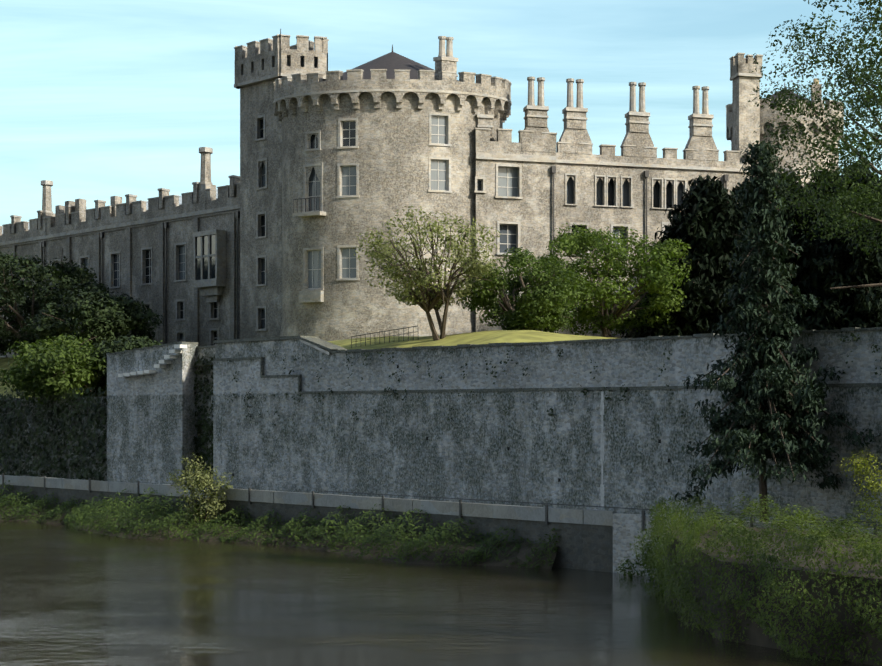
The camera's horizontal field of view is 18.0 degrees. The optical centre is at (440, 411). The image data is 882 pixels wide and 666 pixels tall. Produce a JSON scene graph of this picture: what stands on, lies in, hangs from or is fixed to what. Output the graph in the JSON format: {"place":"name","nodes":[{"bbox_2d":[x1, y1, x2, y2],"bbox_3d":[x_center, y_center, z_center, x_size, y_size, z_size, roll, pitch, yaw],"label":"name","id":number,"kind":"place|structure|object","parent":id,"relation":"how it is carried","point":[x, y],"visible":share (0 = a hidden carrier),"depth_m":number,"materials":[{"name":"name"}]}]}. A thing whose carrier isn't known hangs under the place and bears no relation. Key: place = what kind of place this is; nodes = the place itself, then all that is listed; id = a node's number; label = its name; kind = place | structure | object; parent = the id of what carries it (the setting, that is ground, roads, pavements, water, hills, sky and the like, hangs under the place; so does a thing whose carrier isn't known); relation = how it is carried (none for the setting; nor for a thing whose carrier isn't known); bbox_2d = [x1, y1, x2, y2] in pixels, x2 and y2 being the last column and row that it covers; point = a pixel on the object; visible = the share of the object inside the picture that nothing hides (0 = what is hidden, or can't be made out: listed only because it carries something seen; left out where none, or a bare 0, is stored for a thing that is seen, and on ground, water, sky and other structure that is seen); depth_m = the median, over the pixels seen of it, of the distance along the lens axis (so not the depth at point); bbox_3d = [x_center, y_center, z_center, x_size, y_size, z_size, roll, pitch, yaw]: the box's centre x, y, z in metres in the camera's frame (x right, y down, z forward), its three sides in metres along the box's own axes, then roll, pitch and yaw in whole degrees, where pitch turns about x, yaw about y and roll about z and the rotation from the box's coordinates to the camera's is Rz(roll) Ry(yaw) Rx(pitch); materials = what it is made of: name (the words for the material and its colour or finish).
{"place":"outdoors","nodes":[
{"label":"outdoors","id":0,"kind":"place"},
{"bbox_2d":[0,500,558,568],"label":"earth bank","id":1,"kind":"structure","parent":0,"point":[520,556],"depth_m":127.66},
{"bbox_2d":[164,453,233,524],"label":"shrub","id":2,"kind":"object","parent":1,"relation":"on","point":[207,501],"visible":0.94,"depth_m":143.28,"materials":[{"name":"green plant"}]},
{"bbox_2d":[0,480,663,579],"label":"bank vegetation","id":3,"kind":"object","parent":1,"relation":"on","point":[77,515],"visible":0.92,"depth_m":135.47,"materials":[{"name":"green plant"}]},
{"bbox_2d":[0,330,614,397],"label":"lawn terrain","id":4,"kind":"structure","parent":0,"point":[502,336],"depth_m":154.64,"materials":[{"name":"green plant"}]},
{"bbox_2d":[0,250,63,357],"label":"tree","id":5,"kind":"object","parent":4,"relation":"on","point":[25,307],"visible":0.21,"depth_m":219.44,"materials":[{"name":"green plant"}]},
{"bbox_2d":[0,333,112,403],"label":"bush","id":6,"kind":"object","parent":4,"relation":"on","point":[69,361],"visible":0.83,"depth_m":179.36,"materials":[{"name":"green plant"}]},
{"bbox_2d":[0,248,117,349],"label":"tree","id":7,"kind":"object","parent":4,"relation":"on","point":[70,277],"visible":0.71,"depth_m":211.63,"materials":[{"name":"green plant"}]},
{"bbox_2d":[21,283,163,348],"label":"bush","id":8,"kind":"object","parent":4,"relation":"on","point":[98,311],"visible":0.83,"depth_m":196.78,"materials":[{"name":"green plant"}]},
{"bbox_2d":[0,147,239,357],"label":"castle wing","id":9,"kind":"structure","parent":4,"relation":"on","point":[173,261],"depth_m":217.04,"materials":[{"name":"grey stone"}]},
{"bbox_2d":[86,334,162,385],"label":"ivy","id":10,"kind":"object","parent":4,"relation":"on","point":[122,343],"visible":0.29,"depth_m":182.96,"materials":[{"name":"green plant"}]},
{"bbox_2d":[234,29,328,338],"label":"square tower","id":11,"kind":"structure","parent":4,"relation":"on","point":[262,66],"depth_m":198.53,"materials":[{"name":"stone"}]},
{"bbox_2d":[351,326,417,347],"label":"railing","id":12,"kind":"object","parent":4,"relation":"on","point":[384,335],"depth_m":159.51,"materials":[{"name":"metal"}]},
{"bbox_2d":[273,44,511,340],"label":"round tower","id":13,"kind":"structure","parent":4,"relation":"on","point":[376,143],"depth_m":183.11,"materials":[{"name":"grey stone"}]},
{"bbox_2d":[433,36,457,80],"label":"chimney","id":14,"kind":"object","parent":13,"relation":"on","point":[446,61],"visible":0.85,"depth_m":185.14,"materials":[{"name":"grey stone"}]},
{"bbox_2d":[353,204,500,340],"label":"tree","id":15,"kind":"object","parent":4,"relation":"on","point":[426,295],"visible":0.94,"depth_m":153.25,"materials":[{"name":"green plant"}]},
{"bbox_2d":[456,247,597,332],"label":"bush","id":16,"kind":"object","parent":4,"relation":"on","point":[527,310],"visible":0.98,"depth_m":156.92,"materials":[{"name":"green plant"}]},
{"bbox_2d":[525,223,691,336],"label":"bush","id":17,"kind":"object","parent":4,"relation":"on","point":[607,312],"visible":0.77,"depth_m":166.94,"materials":[{"name":"green plant"}]},
{"bbox_2d":[620,255,667,337],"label":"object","id":18,"kind":"object","parent":4,"relation":"on","point":[633,333],"visible":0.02,"depth_m":185.33,"materials":[{"name":"green plant"}]},
{"bbox_2d":[556,78,756,337],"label":"castle range","id":19,"kind":"structure","parent":4,"relation":"on","point":[638,185],"depth_m":196.67,"materials":[{"name":"stone"}]},
{"bbox_2d":[636,174,756,337],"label":"yew tree","id":20,"kind":"object","parent":4,"relation":"on","point":[703,226],"visible":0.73,"depth_m":170.00,"materials":[{"name":"green plant"}]},
{"bbox_2d":[732,183,748,216],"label":"tree","id":21,"kind":"object","parent":4,"relation":"on","point":[736,188],"visible":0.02,"depth_m":191.88,"materials":[{"name":"green plant"}]},
{"bbox_2d":[729,53,762,161],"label":"castle turret","id":22,"kind":"object","parent":4,"relation":"on","point":[745,119],"visible":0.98,"depth_m":202.05,"materials":[{"name":"stone"}]},
{"bbox_2d":[729,174,822,329],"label":"yew tree","id":23,"kind":"object","parent":4,"relation":"on","point":[793,238],"visible":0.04,"depth_m":178.85,"materials":[{"name":"green plant"}]},
{"bbox_2d":[726,78,843,185],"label":"castle tower","id":24,"kind":"structure","parent":4,"relation":"on","point":[766,113],"depth_m":203.09,"materials":[{"name":"stone"}]},
{"bbox_2d":[806,171,836,233],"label":"tree","id":25,"kind":"object","parent":4,"relation":"on","point":[815,185],"depth_m":195.58,"materials":[{"name":"green plant"}]},
{"bbox_2d":[782,164,881,329],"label":"yew tree","id":26,"kind":"object","parent":4,"relation":"on","point":[837,264],"visible":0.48,"depth_m":167.86,"materials":[{"name":"green plant"}]},
{"bbox_2d":[0,521,872,665],"bbox_3d":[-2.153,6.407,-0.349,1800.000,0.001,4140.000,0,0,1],"label":"river water","id":27,"kind":"structure","parent":0,"point":[70,597],"depth_m":88.99,"materials":[{"name":"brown liquid"}]},
{"bbox_2d":[0,473,881,575],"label":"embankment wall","id":28,"kind":"structure","parent":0,"point":[596,540],"depth_m":122.87,"materials":[{"name":"concrete"}]},
{"bbox_2d":[0,342,214,486],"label":"river wall","id":29,"kind":"structure","parent":28,"relation":"on","point":[152,420],"depth_m":165.46,"materials":[{"name":"stone"}]},
{"bbox_2d":[213,327,881,527],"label":"river wall","id":30,"kind":"structure","parent":28,"relation":"on","point":[593,447],"depth_m":126.30,"materials":[{"name":"stone"}]},
{"bbox_2d":[0,332,881,484],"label":"ivy on walls","id":31,"kind":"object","parent":30,"relation":"attached to","point":[82,442],"visible":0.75,"depth_m":175.89,"materials":[{"name":"green plant"}]},
{"bbox_2d":[674,139,880,521],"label":"conifer tree","id":32,"kind":"object","parent":28,"relation":"on","point":[773,422],"visible":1,"depth_m":104.50,"materials":[{"name":"green plant"}]},
{"bbox_2d":[836,449,881,529],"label":"shrub","id":33,"kind":"object","parent":28,"relation":"on","point":[861,467],"visible":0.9,"depth_m":98.07,"materials":[{"name":"green plant"}]},
{"bbox_2d":[0,0,881,225],"label":"sky","id":34,"kind":"structure","parent":0,"point":[100,99],"materials":[{"name":"blue"}]},
{"bbox_2d":[474,77,556,332],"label":"castle wing","id":35,"kind":"structure","parent":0,"point":[515,187],"depth_m":185.75,"materials":[{"name":"grey stone"}]},
{"label":"ground surface","id":36,"kind":"structure","parent":0,"visible":0},
{"bbox_2d":[665,523,881,665],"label":"riverbank","id":37,"kind":"structure","parent":36,"relation":"on","point":[755,635],"depth_m":75.56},
{"bbox_2d":[630,492,881,664],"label":"bush","id":38,"kind":"object","parent":37,"relation":"on","point":[661,526],"visible":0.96,"depth_m":77.27,"materials":[{"name":"green plant"}]},
{"bbox_2d":[748,0,881,288],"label":"tree","id":39,"kind":"object","parent":37,"relation":"on","point":[869,200],"visible":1,"depth_m":70.16,"materials":[{"name":"green plant"}]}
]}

